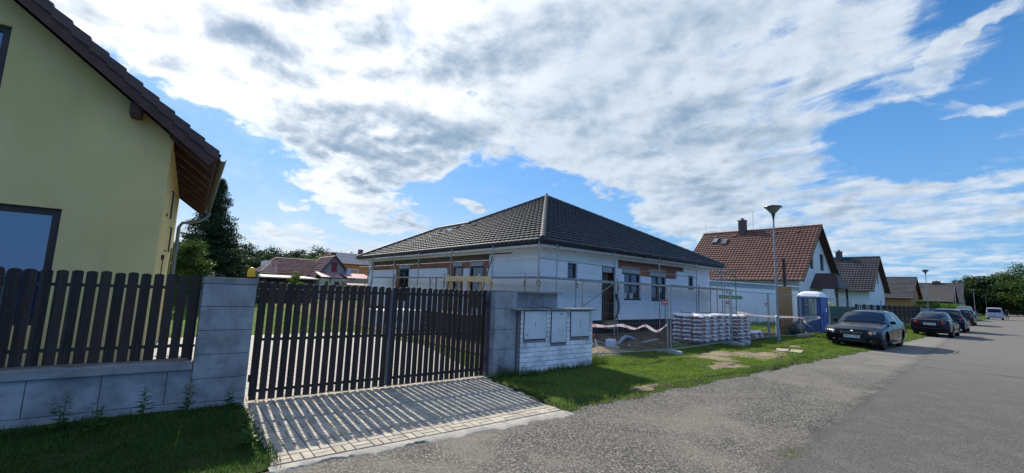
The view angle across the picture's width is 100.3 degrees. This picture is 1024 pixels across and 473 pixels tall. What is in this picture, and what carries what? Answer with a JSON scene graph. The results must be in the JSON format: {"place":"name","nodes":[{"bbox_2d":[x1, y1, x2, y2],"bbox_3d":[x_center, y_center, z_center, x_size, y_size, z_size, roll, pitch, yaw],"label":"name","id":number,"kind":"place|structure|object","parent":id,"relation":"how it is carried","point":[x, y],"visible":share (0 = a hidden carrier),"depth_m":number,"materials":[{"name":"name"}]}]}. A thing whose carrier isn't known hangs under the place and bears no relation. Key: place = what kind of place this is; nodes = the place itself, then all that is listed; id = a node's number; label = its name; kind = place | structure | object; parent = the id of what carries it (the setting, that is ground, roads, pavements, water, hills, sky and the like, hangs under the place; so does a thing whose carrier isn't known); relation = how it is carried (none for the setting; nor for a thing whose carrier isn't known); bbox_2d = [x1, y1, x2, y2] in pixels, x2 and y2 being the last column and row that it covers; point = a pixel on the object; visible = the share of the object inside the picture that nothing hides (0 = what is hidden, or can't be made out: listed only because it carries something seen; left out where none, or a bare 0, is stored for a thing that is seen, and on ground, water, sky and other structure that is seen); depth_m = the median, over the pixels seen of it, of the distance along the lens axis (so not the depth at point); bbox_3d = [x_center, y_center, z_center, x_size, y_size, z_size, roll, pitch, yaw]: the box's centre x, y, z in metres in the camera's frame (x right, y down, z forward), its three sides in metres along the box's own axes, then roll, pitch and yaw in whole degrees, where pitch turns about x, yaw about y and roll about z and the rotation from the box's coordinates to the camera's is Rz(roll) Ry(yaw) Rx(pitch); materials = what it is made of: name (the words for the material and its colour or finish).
{"place":"outdoors","nodes":[
{"label":"outdoors","id":0,"kind":"place"},
{"bbox_2d":[0,402,284,472],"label":"verge","id":1,"kind":"structure","parent":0,"point":[193,458],"depth_m":4.21,"materials":[{"name":"plant"}]},
{"bbox_2d":[45,394,73,428],"bbox_3d":[-4.888,1.909,4.647,0.242,0.430,0.218,-2,-8,28],"label":"weed","id":2,"kind":"object","parent":1,"relation":"on","point":[63,420],"visible":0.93,"depth_m":4.64,"materials":[{"name":"green plant"}]},
{"bbox_2d":[81,403,107,433],"bbox_3d":[-4.524,1.980,4.648,0.226,0.317,0.222,-1,-8,26],"label":"weed","id":3,"kind":"object","parent":1,"relation":"on","point":[94,421],"visible":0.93,"depth_m":4.66,"materials":[{"name":"green plant"}]},
{"bbox_2d":[134,386,155,418],"bbox_3d":[-4.446,2.004,5.145,0.217,0.400,0.226,2,-7,2],"label":"weed","id":4,"kind":"object","parent":1,"relation":"on","point":[142,406],"visible":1,"depth_m":5.17,"materials":[{"name":"green plant"}]},
{"bbox_2d":[178,378,198,411],"bbox_3d":[-4.131,2.020,5.453,0.232,0.450,0.196,-1,-8,24],"label":"weed","id":5,"kind":"object","parent":1,"relation":"on","point":[187,402],"visible":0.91,"depth_m":5.47,"materials":[{"name":"green plant"}]},
{"bbox_2d":[188,277,258,409],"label":"gate pillar","id":6,"kind":"structure","parent":1,"relation":"on","point":[223,341],"depth_m":5.88,"materials":[{"name":"concrete"}]},
{"bbox_2d":[247,267,255,278],"bbox_3d":[-3.824,0.534,6.280,0.110,0.167,0.110,8,-9,-37],"label":"warning beacon","id":7,"kind":"object","parent":6,"relation":"on","point":[251,272],"visible":0.95,"depth_m":6.24,"materials":[{"name":"yellow plastic"}]},
{"bbox_2d":[247,282,393,400],"bbox_3d":[-2.905,1.597,6.736,2.045,1.681,0.160,8,-9,-37],"label":"gate leaf","id":8,"kind":"object","parent":6,"relation":"attached to","point":[267,339],"visible":1,"depth_m":6.67,"materials":[{"name":"metal"}]},
{"bbox_2d":[222,386,238,407],"bbox_3d":[-3.747,2.163,5.738,0.228,0.289,0.202,-3,-9,33],"label":"weed","id":9,"kind":"object","parent":1,"relation":"on","point":[229,399],"visible":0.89,"depth_m":5.70,"materials":[{"name":"green plant"}]},
{"bbox_2d":[237,408,256,426],"bbox_3d":[-3.052,2.101,4.931,0.214,0.257,0.190,3,-7,-6],"label":"weed","id":10,"kind":"object","parent":1,"relation":"on","point":[246,419],"visible":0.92,"depth_m":4.94,"materials":[{"name":"green plant"}]},
{"bbox_2d":[236,424,259,447],"bbox_3d":[-2.721,2.066,4.407,0.252,0.220,0.195,-4,-9,38],"label":"weed","id":11,"kind":"object","parent":1,"relation":"on","point":[243,437],"visible":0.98,"depth_m":4.42,"materials":[{"name":"green plant"}]},
{"bbox_2d":[169,302,429,343],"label":"lawn","id":12,"kind":"structure","parent":0,"point":[253,327],"depth_m":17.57,"materials":[{"name":"plant"}]},
{"bbox_2d":[169,238,217,306],"bbox_3d":[-17.070,2.047,22.488,2.466,4.050,2.576,2,-7,-3],"label":"tree","id":13,"kind":"object","parent":12,"relation":"on","point":[186,253],"visible":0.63,"depth_m":22.44,"materials":[{"name":"green plant"}]},
{"bbox_2d":[171,178,267,303],"bbox_3d":[-22.022,0.318,31.538,8.147,9.494,7.988,8,-9,-40],"label":"conifer","id":14,"kind":"object","parent":12,"relation":"on","point":[214,231],"visible":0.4,"depth_m":30.88,"materials":[{"name":"green plant"}]},
{"bbox_2d":[256,255,368,298],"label":"house","id":15,"kind":"structure","parent":0,"point":[331,270],"depth_m":55.29,"materials":[{"name":"red tile"}]},
{"bbox_2d":[153,332,473,406],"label":"yard paving","id":16,"kind":"structure","parent":0,"point":[249,362],"depth_m":9.69,"materials":[{"name":"grey concrete"}]},
{"bbox_2d":[321,249,369,281],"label":"house","id":17,"kind":"structure","parent":0,"point":[353,264],"depth_m":75.91,"materials":[{"name":"brick"}]},
{"bbox_2d":[241,375,560,466],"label":"driveway","id":18,"kind":"structure","parent":0,"point":[423,409],"depth_m":5.79,"materials":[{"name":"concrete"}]},
{"bbox_2d":[50,0,1023,282],"label":"sky","id":19,"kind":"structure","parent":0,"point":[894,127],"materials":[{"name":"blue"}]},
{"bbox_2d":[267,303,808,353],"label":"site ground","id":20,"kind":"structure","parent":0,"point":[640,336],"depth_m":16.44,"materials":[{"name":"soil"}]},
{"bbox_2d":[396,308,425,329],"bbox_3d":[-4.401,3.461,17.953,0.904,0.792,1.700,8,-9,-40],"label":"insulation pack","id":21,"kind":"object","parent":20,"relation":"on","point":[408,319],"visible":0.03,"depth_m":17.31,"materials":[{"name":"white plastic"}]},
{"bbox_2d":[424,310,480,339],"bbox_3d":[-2.197,3.246,15.899,0.800,0.830,2.900,8,-9,-40],"label":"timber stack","id":22,"kind":"object","parent":20,"relation":"on","point":[451,323],"visible":0.23,"depth_m":15.46,"materials":[{"name":"brown wood"}]},
{"bbox_2d":[356,241,550,309],"bbox_3d":[-4.338,2.587,21.914,0.723,3.540,17.317,8,-9,-40],"label":"scaffold","id":23,"kind":"object","parent":20,"relation":"on","point":[525,277],"visible":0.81,"depth_m":18.77,"materials":[{"name":"grey metal"}]},
{"bbox_2d":[444,274,492,312],"bbox_3d":[-1.768,2.571,16.328,0.112,2.251,3.151,8,-9,-40],"label":"timber trestle","id":24,"kind":"object","parent":20,"relation":"on","point":[459,279],"visible":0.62,"depth_m":16.36,"materials":[{"name":"brown wood"}]},
{"bbox_2d":[355,194,726,333],"bbox_3d":[0.875,1.389,27.619,15.200,7.950,18.779,8,-9,-40],"label":"bungalow","id":25,"kind":"object","parent":20,"relation":"on","point":[546,219],"visible":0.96,"depth_m":21.14,"materials":[{"name":"ceramic"}]},
{"bbox_2d":[398,266,410,300],"bbox_3d":[-6.419,2.805,25.573,0.170,2.080,1.400,8,-9,-40],"label":"window","id":26,"kind":"structure","parent":25,"relation":"in","point":[404,270],"depth_m":25.64,"materials":[{"name":"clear glass"}]},
{"bbox_2d":[453,263,462,291],"bbox_3d":[-2.670,2.050,21.206,0.170,1.450,0.810,8,-9,-40],"label":"window","id":27,"kind":"structure","parent":25,"relation":"in","point":[458,267],"depth_m":21.25,"materials":[{"name":"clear glass"}]},
{"bbox_2d":[470,262,483,306],"bbox_3d":[-1.631,2.263,19.924,0.170,2.080,1.050,8,-9,-40],"label":"window","id":28,"kind":"structure","parent":25,"relation":"in","point":[476,268],"depth_m":20.03,"materials":[{"name":"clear glass"}]},
{"bbox_2d":[568,263,575,277],"bbox_3d":[2.433,1.435,17.855,0.580,0.640,0.060,8,-9,-40],"label":"window","id":29,"kind":"structure","parent":25,"relation":"in","point":[571,266],"depth_m":17.91,"materials":[{"name":"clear glass"}]},
{"bbox_2d":[601,273,607,319],"bbox_3d":[4.121,2.697,19.257,0.560,2.120,0.060,8,-9,-40],"label":"door leaf","id":30,"kind":"structure","parent":25,"relation":"in","point":[604,275],"depth_m":19.27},
{"bbox_2d":[609,293,619,319],"bbox_3d":[4.589,3.147,19.170,0.642,1.202,0.133,8,-9,-40],"label":"hose coil","id":31,"kind":"object","parent":25,"relation":"on","point":[610,310],"visible":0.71,"depth_m":19.04,"materials":[{"name":"black rubber"}]},
{"bbox_2d":[622,268,640,299],"bbox_3d":[5.698,2.295,20.500,1.540,1.490,0.220,8,-9,-40],"label":"window","id":32,"kind":"structure","parent":25,"relation":"in","point":[629,275],"depth_m":20.56,"materials":[{"name":"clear glass"}]},
{"bbox_2d":[649,271,665,300],"bbox_3d":[7.460,2.574,21.967,1.580,1.480,0.220,8,-9,-40],"label":"window","id":33,"kind":"structure","parent":25,"relation":"in","point":[654,276],"depth_m":21.93,"materials":[{"name":"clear glass"}]},
{"bbox_2d":[592,345,629,356],"bbox_3d":[2.780,3.284,12.334,2.041,0.221,1.783,3,-7,-4],"label":"dirt patch","id":34,"kind":"object","parent":20,"relation":"on","point":[603,350],"visible":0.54,"depth_m":12.13,"materials":[{"name":"soil"}]},
{"bbox_2d":[529,244,733,334],"bbox_3d":[6.845,2.833,20.390,15.930,3.500,0.792,8,-9,-40],"label":"scaffold","id":35,"kind":"object","parent":20,"relation":"on","point":[576,279],"visible":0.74,"depth_m":17.97,"materials":[{"name":"grey metal"}]},
{"bbox_2d":[701,267,736,313],"bbox_3d":[11.340,3.468,24.230,4.922,3.550,0.794,8,-9,-40],"label":"scaffold","id":36,"kind":"object","parent":20,"relation":"on","point":[721,269],"visible":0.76,"depth_m":25.34,"materials":[{"name":"grey metal"}]},
{"bbox_2d":[748,320,775,332],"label":"grass","id":37,"kind":"structure","parent":20,"relation":"on","point":[773,328],"depth_m":24.93,"materials":[{"name":"green plant"}]},
{"bbox_2d":[782,258,786,285],"bbox_3d":[14.440,3.147,22.583,0.227,4.000,0.120,8,-9,-40],"label":"timber post","id":38,"kind":"object","parent":20,"relation":"on","point":[784,271],"visible":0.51,"depth_m":22.67,"materials":[{"name":"brown wood"}]},
{"bbox_2d":[777,286,792,333],"bbox_3d":[14.099,3.829,22.098,1.100,2.500,0.020,5,-8,-20],"label":"strand board","id":39,"kind":"object","parent":20,"relation":"on","point":[783,302],"visible":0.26,"depth_m":22.12,"materials":[{"name":"beige wood"}]},
{"bbox_2d":[788,321,804,334],"bbox_3d":[14.324,4.628,21.543,1.540,0.789,0.581,8,-9,-40],"label":"garbage bag","id":40,"kind":"object","parent":20,"relation":"on","point":[796,327],"visible":0.62,"depth_m":21.19,"materials":[{"name":"black plastic"}]},
{"bbox_2d":[796,291,828,332],"bbox_3d":[17.044,4.277,24.223,1.210,2.330,1.210,8,-9,-40],"label":"portable toilet","id":41,"kind":"object","parent":20,"relation":"on","point":[823,320],"visible":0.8,"depth_m":23.79,"materials":[{"name":"blue plastic"}]},
{"bbox_2d":[822,298,827,330],"bbox_3d":[17.409,4.329,23.777,0.840,1.820,0.038,8,-9,-40],"label":"door","id":42,"kind":"structure","parent":41,"relation":"in","point":[824,301],"depth_m":23.74,"materials":[{"name":"blue plastic"}]},
{"bbox_2d":[488,354,609,378],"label":"grass","id":43,"kind":"structure","parent":0,"point":[525,372],"depth_m":8.77,"materials":[{"name":"green plant"}]},
{"bbox_2d":[242,298,1009,472],"bbox_3d":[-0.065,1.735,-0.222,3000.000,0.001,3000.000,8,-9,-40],"label":"ground","id":44,"kind":"structure","parent":0,"point":[455,353],"depth_m":12.33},
{"bbox_2d":[0,358,192,428],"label":"block wall","id":45,"kind":"structure","parent":44,"relation":"on","point":[28,395],"depth_m":5.09,"materials":[{"name":"concrete"}]},
{"bbox_2d":[0,266,201,367],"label":"picket fence","id":46,"kind":"object","parent":45,"relation":"on","point":[28,283],"visible":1,"depth_m":5.21,"materials":[{"name":"wood"}]},
{"bbox_2d":[0,0,226,366],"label":"house","id":47,"kind":"structure","parent":44,"relation":"on","point":[107,162],"depth_m":7.19,"materials":[{"name":"yellow paint"}]},
{"bbox_2d":[0,25,11,86],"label":"window","id":48,"kind":"structure","parent":47,"relation":"in","point":[5,32],"depth_m":6.83,"materials":[{"name":"blue glass"}]},
{"bbox_2d":[0,203,61,325],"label":"window","id":49,"kind":"structure","parent":47,"relation":"in","point":[28,234],"depth_m":6.82,"materials":[{"name":"blue glass"}]},
{"bbox_2d":[228,248,258,272],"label":"pine tree","id":50,"kind":"object","parent":44,"relation":"on","point":[246,257],"visible":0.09,"depth_m":82.74,"materials":[{"name":"green plant"}]},
{"bbox_2d":[240,241,266,260],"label":"pine tree","id":51,"kind":"object","parent":44,"relation":"on","point":[249,249],"visible":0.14,"depth_m":92.71,"materials":[{"name":"green plant"}]},
{"bbox_2d":[250,250,283,273],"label":"pine tree","id":52,"kind":"object","parent":44,"relation":"on","point":[268,256],"visible":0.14,"depth_m":84.47,"materials":[{"name":"green plant"}]},
{"bbox_2d":[259,245,284,257],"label":"pine tree","id":53,"kind":"object","parent":44,"relation":"on","point":[276,253],"visible":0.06,"depth_m":97.96,"materials":[{"name":"green plant"}]},
{"bbox_2d":[255,274,318,302],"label":"shed","id":54,"kind":"structure","parent":44,"relation":"on","point":[277,279],"depth_m":37.77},
{"bbox_2d":[286,271,303,302],"bbox_3d":[-18.479,4.354,36.391,1.453,2.870,1.762,8,-9,-40],"label":"bush","id":55,"kind":"object","parent":44,"relation":"on","point":[294,277],"visible":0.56,"depth_m":36.34,"materials":[{"name":"green plant"}]},
{"bbox_2d":[285,249,319,258],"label":"pine tree","id":56,"kind":"object","parent":44,"relation":"on","point":[298,253],"visible":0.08,"depth_m":98.21,"materials":[{"name":"green plant"}]},
{"bbox_2d":[300,245,331,258],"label":"pine tree","id":57,"kind":"object","parent":44,"relation":"on","point":[319,251],"visible":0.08,"depth_m":101.53,"materials":[{"name":"green plant"}]},
{"bbox_2d":[913,300,930,312],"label":"shrub","id":58,"kind":"object","parent":44,"relation":"on","point":[919,302],"visible":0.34,"depth_m":60.65,"materials":[{"name":"green plant"}]},
{"bbox_2d":[919,302,965,308],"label":"hedge","id":59,"kind":"object","parent":44,"relation":"on","point":[941,305],"visible":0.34,"depth_m":72.35,"materials":[{"name":"green plant"}]},
{"bbox_2d":[919,281,967,305],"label":"house","id":60,"kind":"structure","parent":44,"relation":"on","point":[961,293],"depth_m":120.69,"materials":[{"name":"tile"}]},
{"bbox_2d":[951,275,1002,314],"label":"tree","id":61,"kind":"object","parent":44,"relation":"on","point":[978,292],"visible":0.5,"depth_m":127.58,"materials":[{"name":"green plant"}]},
{"bbox_2d":[963,271,1020,310],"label":"tree","id":62,"kind":"object","parent":44,"relation":"on","point":[995,303],"visible":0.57,"depth_m":124.06,"materials":[{"name":"green plant"}]},
{"bbox_2d":[970,304,1023,315],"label":"hedge","id":63,"kind":"object","parent":44,"relation":"on","point":[1010,311],"visible":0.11,"depth_m":127.65,"materials":[{"name":"green plant"}]},
{"bbox_2d":[991,261,1023,310],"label":"tree","id":64,"kind":"object","parent":44,"relation":"on","point":[1011,284],"visible":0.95,"depth_m":119.99,"materials":[{"name":"green plant"}]},
{"bbox_2d":[264,315,1023,472],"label":"road","id":65,"kind":"structure","parent":0,"point":[940,403],"depth_m":5.88,"materials":[{"name":"grey asphalt"}]},
{"bbox_2d":[268,410,573,472],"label":"kerb","id":66,"kind":"structure","parent":65,"relation":"on","point":[504,425],"depth_m":4.85,"materials":[{"name":"concrete"}]},
{"bbox_2d":[577,355,853,414],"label":"gravel crumbs","id":67,"kind":"object","parent":65,"relation":"on","point":[690,390],"visible":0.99,"depth_m":8.07,"materials":[{"name":"grey gravel"}]},
{"bbox_2d":[826,308,906,349],"bbox_3d":[15.161,3.860,18.233,4.922,1.538,2.063,8,-9,-38],"label":"parked car","id":68,"kind":"object","parent":65,"relation":"on","point":[881,329],"visible":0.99,"depth_m":17.19,"materials":[{"name":"black paint"}]},
{"bbox_2d":[910,311,959,337],"bbox_3d":[26.000,5.339,26.245,4.659,1.445,1.980,8,-9,-39],"label":"parked car","id":69,"kind":"object","parent":65,"relation":"on","point":[936,322],"visible":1,"depth_m":25.01,"materials":[{"name":"paint"}]},
{"bbox_2d":[934,309,970,332],"bbox_3d":[32.573,6.199,31.772,4.419,1.630,2.026,8,-9,-40],"label":"parked car","id":70,"kind":"object","parent":65,"relation":"on","point":[964,322],"visible":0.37,"depth_m":30.30,"materials":[{"name":"blue paint"}]},
{"bbox_2d":[958,309,976,325],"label":"parked car","id":71,"kind":"object","parent":65,"relation":"on","point":[972,319],"visible":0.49,"depth_m":42.87,"materials":[{"name":"paint"}]},
{"bbox_2d":[986,308,1004,319],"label":"parked van","id":72,"kind":"object","parent":65,"relation":"on","point":[994,313],"visible":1,"depth_m":69.89,"materials":[{"name":"silver metal"}]},
{"bbox_2d":[693,323,709,326],"bbox_3d":[6.967,3.245,15.704,0.602,0.163,0.402,7,-9,-40],"label":"cement bag","id":73,"kind":"object","parent":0,"point":[702,324],"visible":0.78,"depth_m":15.53,"materials":[{"name":"plastic"}]},
{"bbox_2d":[692,319,709,322],"bbox_3d":[6.937,3.098,15.704,0.603,0.162,0.402,7,-8,-39],"label":"cement bag","id":74,"kind":"object","parent":73,"relation":"on","point":[701,321],"visible":0.75,"depth_m":15.53,"materials":[{"name":"paper"}]},
{"bbox_2d":[692,315,709,319],"bbox_3d":[6.959,2.965,15.736,0.603,0.162,0.402,7,-8,-39],"label":"cement bag","id":75,"kind":"object","parent":74,"relation":"on","point":[705,316],"visible":0.68,"depth_m":15.58,"materials":[{"name":"paper"}]},
{"bbox_2d":[672,313,717,316],"bbox_3d":[6.934,2.971,16.245,1.320,0.148,1.270,8,-9,-40],"label":"plastic sheet","id":76,"kind":"object","parent":75,"relation":"on","point":[701,315],"visible":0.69,"depth_m":16.00,"materials":[{"name":"white plastic"}]},
{"bbox_2d":[478,314,986,411],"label":"verge","id":77,"kind":"structure","parent":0,"point":[665,386],"depth_m":8.71,"materials":[{"name":"plant"}]},
{"bbox_2d":[483,289,562,376],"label":"gate pillar","id":78,"kind":"structure","parent":77,"relation":"on","point":[500,332],"depth_m":8.61,"materials":[{"name":"concrete"}]},
{"bbox_2d":[386,287,486,385],"bbox_3d":[-1.331,1.817,8.000,2.005,1.681,0.072,8,-9,-37],"label":"gate leaf","id":79,"kind":"object","parent":78,"relation":"attached to","point":[458,300],"visible":0.99,"depth_m":7.90,"materials":[{"name":"metal"}]},
{"bbox_2d":[510,307,595,375],"bbox_3d":[0.895,2.316,9.356,2.410,1.485,0.356,8,-9,-37],"label":"meter cabinet","id":80,"kind":"object","parent":77,"relation":"on","point":[546,337],"visible":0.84,"depth_m":9.19,"materials":[{"name":"beige brick"}]},
{"bbox_2d":[581,281,668,354],"bbox_3d":[3.217,2.304,11.871,3.438,2.000,0.041,7,-9,-32],"label":"fence","id":81,"kind":"object","parent":77,"relation":"on","point":[613,293],"visible":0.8,"depth_m":11.82,"materials":[{"name":"silver metal"}]},
{"bbox_2d":[592,324,666,331],"bbox_3d":[3.353,2.558,11.958,3.124,0.273,0.053,7,-9,-33],"label":"barrier tape","id":82,"kind":"object","parent":81,"relation":"attached to","point":[628,327],"visible":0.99,"depth_m":11.89,"materials":[{"name":"plastic"}]},
{"bbox_2d":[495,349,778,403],"bbox_3d":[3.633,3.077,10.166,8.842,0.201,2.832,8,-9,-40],"label":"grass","id":83,"kind":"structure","parent":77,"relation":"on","point":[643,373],"depth_m":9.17,"materials":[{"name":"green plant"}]},
{"bbox_2d":[628,384,657,390],"bbox_3d":[2.477,2.787,7.888,1.043,0.052,0.248,8,-9,-40],"label":"dirt patch","id":84,"kind":"object","parent":77,"relation":"on","point":[645,387],"visible":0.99,"depth_m":7.83,"materials":[{"name":"soil"}]},
{"bbox_2d":[658,349,682,354],"bbox_3d":[4.684,3.408,12.646,0.695,0.130,0.220,-5,-10,45],"label":"concrete base","id":85,"kind":"object","parent":77,"relation":"on","point":[672,351],"visible":0.62,"depth_m":12.53,"materials":[{"name":"grey concrete"}]},
{"bbox_2d":[670,284,730,348],"bbox_3d":[6.442,2.721,14.380,4.644,2.050,0.039,9,-10,-42],"label":"fence","id":86,"kind":"object","parent":77,"relation":"on","point":[726,313],"visible":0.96,"depth_m":14.15,"materials":[{"name":"silver metal"}]},
{"bbox_2d":[594,333,813,358],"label":"grass","id":87,"kind":"structure","parent":77,"relation":"on","point":[716,345],"depth_m":14.05,"materials":[{"name":"green plant"}]},
{"bbox_2d":[686,355,742,362],"bbox_3d":[5.781,3.437,12.078,1.509,0.038,1.443,8,-9,-40],"label":"dirt patch","id":88,"kind":"object","parent":77,"relation":"on","point":[718,358],"visible":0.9,"depth_m":12.05,"materials":[{"name":"soil"}]},
{"bbox_2d":[700,350,740,356],"bbox_3d":[6.233,3.587,13.122,1.678,0.038,1.219,4,-7,-12],"label":"dirt patch","id":89,"kind":"object","parent":77,"relation":"on","point":[723,353],"visible":0.87,"depth_m":13.07,"materials":[{"name":"soil"}]},
{"bbox_2d":[707,362,750,369],"bbox_3d":[5.346,3.253,10.811,1.516,0.034,0.817,5,-8,-24],"label":"dirt patch","id":90,"kind":"object","parent":77,"relation":"on","point":[723,365],"visible":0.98,"depth_m":10.68,"materials":[{"name":"soil"}]},
{"bbox_2d":[730,290,768,341],"bbox_3d":[9.775,3.276,17.467,4.306,2.020,0.041,9,-10,-43],"label":"fence","id":91,"kind":"object","parent":77,"relation":"on","point":[732,314],"visible":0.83,"depth_m":17.24,"materials":[{"name":"silver metal"}]},
{"bbox_2d":[730,351,786,360],"bbox_3d":[7.421,3.614,13.115,2.336,0.048,1.406,8,-9,-40],"label":"dirt patch","id":92,"kind":"object","parent":77,"relation":"on","point":[762,354],"visible":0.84,"depth_m":13.06,"materials":[{"name":"soil"}]},
{"bbox_2d":[764,205,781,340],"bbox_3d":[11.207,1.575,18.180,0.690,5.960,0.690,8,-9,-40],"label":"street lamp","id":93,"kind":"object","parent":77,"relation":"on","point":[772,209],"visible":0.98,"depth_m":18.16,"materials":[{"name":"grey metal"}]},
{"bbox_2d":[676,337,872,368],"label":"grass","id":94,"kind":"structure","parent":77,"relation":"on","point":[822,346],"depth_m":14.61,"materials":[{"name":"green plant"}]},
{"bbox_2d":[768,293,801,337],"bbox_3d":[12.649,3.681,19.786,2.992,2.020,0.039,7,-9,-33],"label":"fence","id":95,"kind":"object","parent":77,"relation":"on","point":[793,310],"visible":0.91,"depth_m":19.79,"materials":[{"name":"grey metal"}]},
{"bbox_2d":[737,311,802,318],"bbox_3d":[11.276,3.419,18.567,7.002,0.359,0.191,8,-9,-38],"label":"barrier tape","id":96,"kind":"object","parent":95,"relation":"attached to","point":[738,312],"visible":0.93,"depth_m":18.35,"materials":[{"name":"plastic"}]},
{"bbox_2d":[800,297,820,333],"bbox_3d":[16.025,4.216,22.628,5.794,1.950,0.039,9,-10,-44],"label":"fence","id":97,"kind":"object","parent":77,"relation":"on","point":[810,315],"visible":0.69,"depth_m":21.71,"materials":[{"name":"grey metal"}]},
{"bbox_2d":[803,298,816,314],"bbox_3d":[15.031,3.531,21.543,2.250,0.820,0.009,9,-10,-41],"label":"poster","id":98,"kind":"object","parent":97,"relation":"attached to","point":[810,306],"visible":1,"depth_m":21.49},
{"bbox_2d":[829,298,855,324],"bbox_3d":[21.230,4.994,27.375,6.540,2.000,0.079,8,-10,-40],"label":"fence","id":99,"kind":"object","parent":77,"relation":"on","point":[838,312],"visible":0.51,"depth_m":26.54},
{"bbox_2d":[774,329,938,348],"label":"grass","id":100,"kind":"structure","parent":77,"relation":"on","point":[908,335],"depth_m":20.84,"materials":[{"name":"green plant"}]},
{"bbox_2d":[855,304,919,322],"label":"lattice fence","id":101,"kind":"object","parent":77,"relation":"on","point":[908,311],"visible":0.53,"depth_m":40.26,"materials":[{"name":"black metal"}]},
{"bbox_2d":[709,280,799,323],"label":"garage","id":102,"kind":"structure","parent":0,"point":[755,287],"depth_m":30.17,"materials":[{"name":"metal"}]},
{"bbox_2d":[694,218,849,306],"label":"house","id":103,"kind":"structure","parent":0,"point":[805,251],"depth_m":39.72,"materials":[{"name":"tile"}]},
{"bbox_2d":[834,250,890,309],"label":"house","id":104,"kind":"structure","parent":0,"point":[864,278],"depth_m":51.98,"materials":[{"name":"tile"}]},
{"bbox_2d":[884,277,922,316],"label":"house","id":105,"kind":"structure","parent":0,"point":[905,291],"depth_m":68.55,"materials":[{"name":"tile"}]},
{"bbox_2d":[919,285,958,303],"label":"house","id":106,"kind":"structure","parent":0,"point":[942,293],"depth_m":107.16,"materials":[{"name":"tile"}]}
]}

